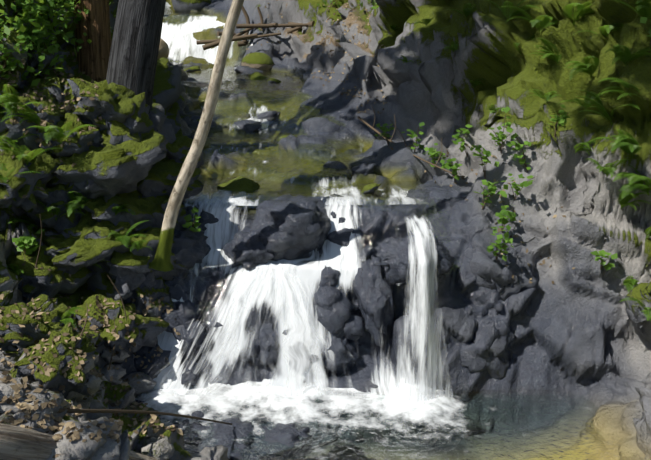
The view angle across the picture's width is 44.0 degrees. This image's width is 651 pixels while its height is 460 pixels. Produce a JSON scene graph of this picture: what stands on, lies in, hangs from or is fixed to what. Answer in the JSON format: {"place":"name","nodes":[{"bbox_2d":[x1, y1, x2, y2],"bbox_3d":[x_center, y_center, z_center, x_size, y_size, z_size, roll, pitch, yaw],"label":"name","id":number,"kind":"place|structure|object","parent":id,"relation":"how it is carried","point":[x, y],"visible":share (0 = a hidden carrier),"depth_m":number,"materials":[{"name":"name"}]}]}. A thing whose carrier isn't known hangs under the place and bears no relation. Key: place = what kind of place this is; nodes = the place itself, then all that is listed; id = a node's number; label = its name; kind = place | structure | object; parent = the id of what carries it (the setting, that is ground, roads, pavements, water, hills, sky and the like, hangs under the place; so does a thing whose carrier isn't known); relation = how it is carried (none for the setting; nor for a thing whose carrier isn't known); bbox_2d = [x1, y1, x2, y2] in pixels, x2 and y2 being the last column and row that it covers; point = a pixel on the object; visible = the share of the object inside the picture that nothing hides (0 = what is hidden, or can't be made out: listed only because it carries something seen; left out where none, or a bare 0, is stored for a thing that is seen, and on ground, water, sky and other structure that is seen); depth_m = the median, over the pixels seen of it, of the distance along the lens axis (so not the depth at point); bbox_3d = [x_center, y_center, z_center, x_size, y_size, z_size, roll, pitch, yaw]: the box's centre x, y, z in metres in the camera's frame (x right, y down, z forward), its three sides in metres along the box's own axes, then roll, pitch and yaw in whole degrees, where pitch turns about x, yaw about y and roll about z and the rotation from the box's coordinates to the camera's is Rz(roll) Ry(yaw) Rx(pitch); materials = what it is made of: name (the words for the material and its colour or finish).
{"place":"outdoors","nodes":[
{"label":"outdoors","id":0,"kind":"place"},
{"bbox_2d":[0,0,650,459],"bbox_3d":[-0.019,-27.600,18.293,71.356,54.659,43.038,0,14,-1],"label":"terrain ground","id":1,"kind":"structure","parent":0,"point":[582,328],"depth_m":10.14,"materials":[{"name":"grey stone"}]},
{"bbox_2d":[0,423,157,459],"bbox_3d":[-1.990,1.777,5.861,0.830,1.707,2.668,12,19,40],"label":"fallen log","id":2,"kind":"object","parent":1,"relation":"on","point":[18,443],"visible":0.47,"depth_m":5.29,"materials":[{"name":"grey wood"}]},
{"bbox_2d":[73,0,111,81],"bbox_3d":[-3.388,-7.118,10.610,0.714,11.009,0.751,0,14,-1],"label":"brown tree","id":3,"kind":"object","parent":1,"relation":"on","point":[92,57],"visible":0.46,"depth_m":11.49,"materials":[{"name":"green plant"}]},
{"bbox_2d":[72,0,165,130],"bbox_3d":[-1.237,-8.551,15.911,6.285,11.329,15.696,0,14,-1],"label":"dark tree","id":4,"kind":"object","parent":1,"relation":"on","point":[134,51],"visible":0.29,"depth_m":9.56,"materials":[{"name":"grey plant"}]},
{"bbox_2d":[0,0,378,90],"bbox_3d":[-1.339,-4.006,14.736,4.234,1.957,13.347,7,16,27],"label":"shrub foliage","id":5,"kind":"object","parent":1,"relation":"on","point":[36,24],"visible":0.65,"depth_m":10.04,"materials":[{"name":"green plant"}]},
{"bbox_2d":[22,6,464,424],"bbox_3d":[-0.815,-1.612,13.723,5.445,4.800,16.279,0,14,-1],"label":"fallen branches","id":6,"kind":"object","parent":1,"relation":"on","point":[239,37],"visible":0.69,"depth_m":19.38,"materials":[{"name":"brown wood"}]},
{"bbox_2d":[0,0,538,459],"bbox_3d":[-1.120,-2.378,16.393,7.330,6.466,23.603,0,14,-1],"label":"rocks","id":7,"kind":"object","parent":1,"relation":"on","point":[125,151],"visible":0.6,"depth_m":9.37,"materials":[{"name":"grey stone"}]},
{"bbox_2d":[149,0,243,271],"bbox_3d":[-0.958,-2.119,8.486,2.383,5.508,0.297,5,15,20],"label":"leaning tree","id":8,"kind":"object","parent":7,"relation":"on","point":[161,261],"visible":1,"depth_m":8.88,"materials":[{"name":"beige plant"}]},
{"bbox_2d":[0,3,574,442],"bbox_3d":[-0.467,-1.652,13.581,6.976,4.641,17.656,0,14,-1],"label":"dead leaf litter","id":9,"kind":"object","parent":1,"relation":"on","point":[26,409],"visible":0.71,"depth_m":7.68,"materials":[{"name":"plant"}]},
{"bbox_2d":[161,2,426,205],"bbox_3d":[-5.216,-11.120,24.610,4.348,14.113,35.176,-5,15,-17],"label":"stream water","id":10,"kind":"structure","parent":1,"relation":"on","point":[180,40],"depth_m":13.78,"materials":[{"name":"green liquid"}]},
{"bbox_2d":[134,193,467,403],"bbox_3d":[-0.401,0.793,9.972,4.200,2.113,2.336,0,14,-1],"label":"waterfall water","id":11,"kind":"structure","parent":1,"relation":"on","point":[284,289],"depth_m":9.61,"materials":[{"name":"white liquid"}]},
{"bbox_2d":[0,0,650,326],"bbox_3d":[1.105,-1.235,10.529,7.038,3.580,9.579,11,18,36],"label":"fern plants","id":12,"kind":"object","parent":1,"relation":"on","point":[628,143],"visible":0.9,"depth_m":9.41,"materials":[{"name":"green plant"}]},
{"bbox_2d":[0,0,650,270],"bbox_3d":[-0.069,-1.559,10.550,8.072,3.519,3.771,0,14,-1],"label":"leafy plants","id":13,"kind":"object","parent":1,"relation":"on","point":[448,165],"depth_m":10.06,"materials":[{"name":"green plant"}]},
{"bbox_2d":[134,379,643,459],"bbox_3d":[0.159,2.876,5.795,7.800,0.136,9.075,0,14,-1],"label":"pool water","id":14,"kind":"structure","parent":0,"point":[277,404],"depth_m":9.12,"materials":[{"name":"white liquid"}]}
]}

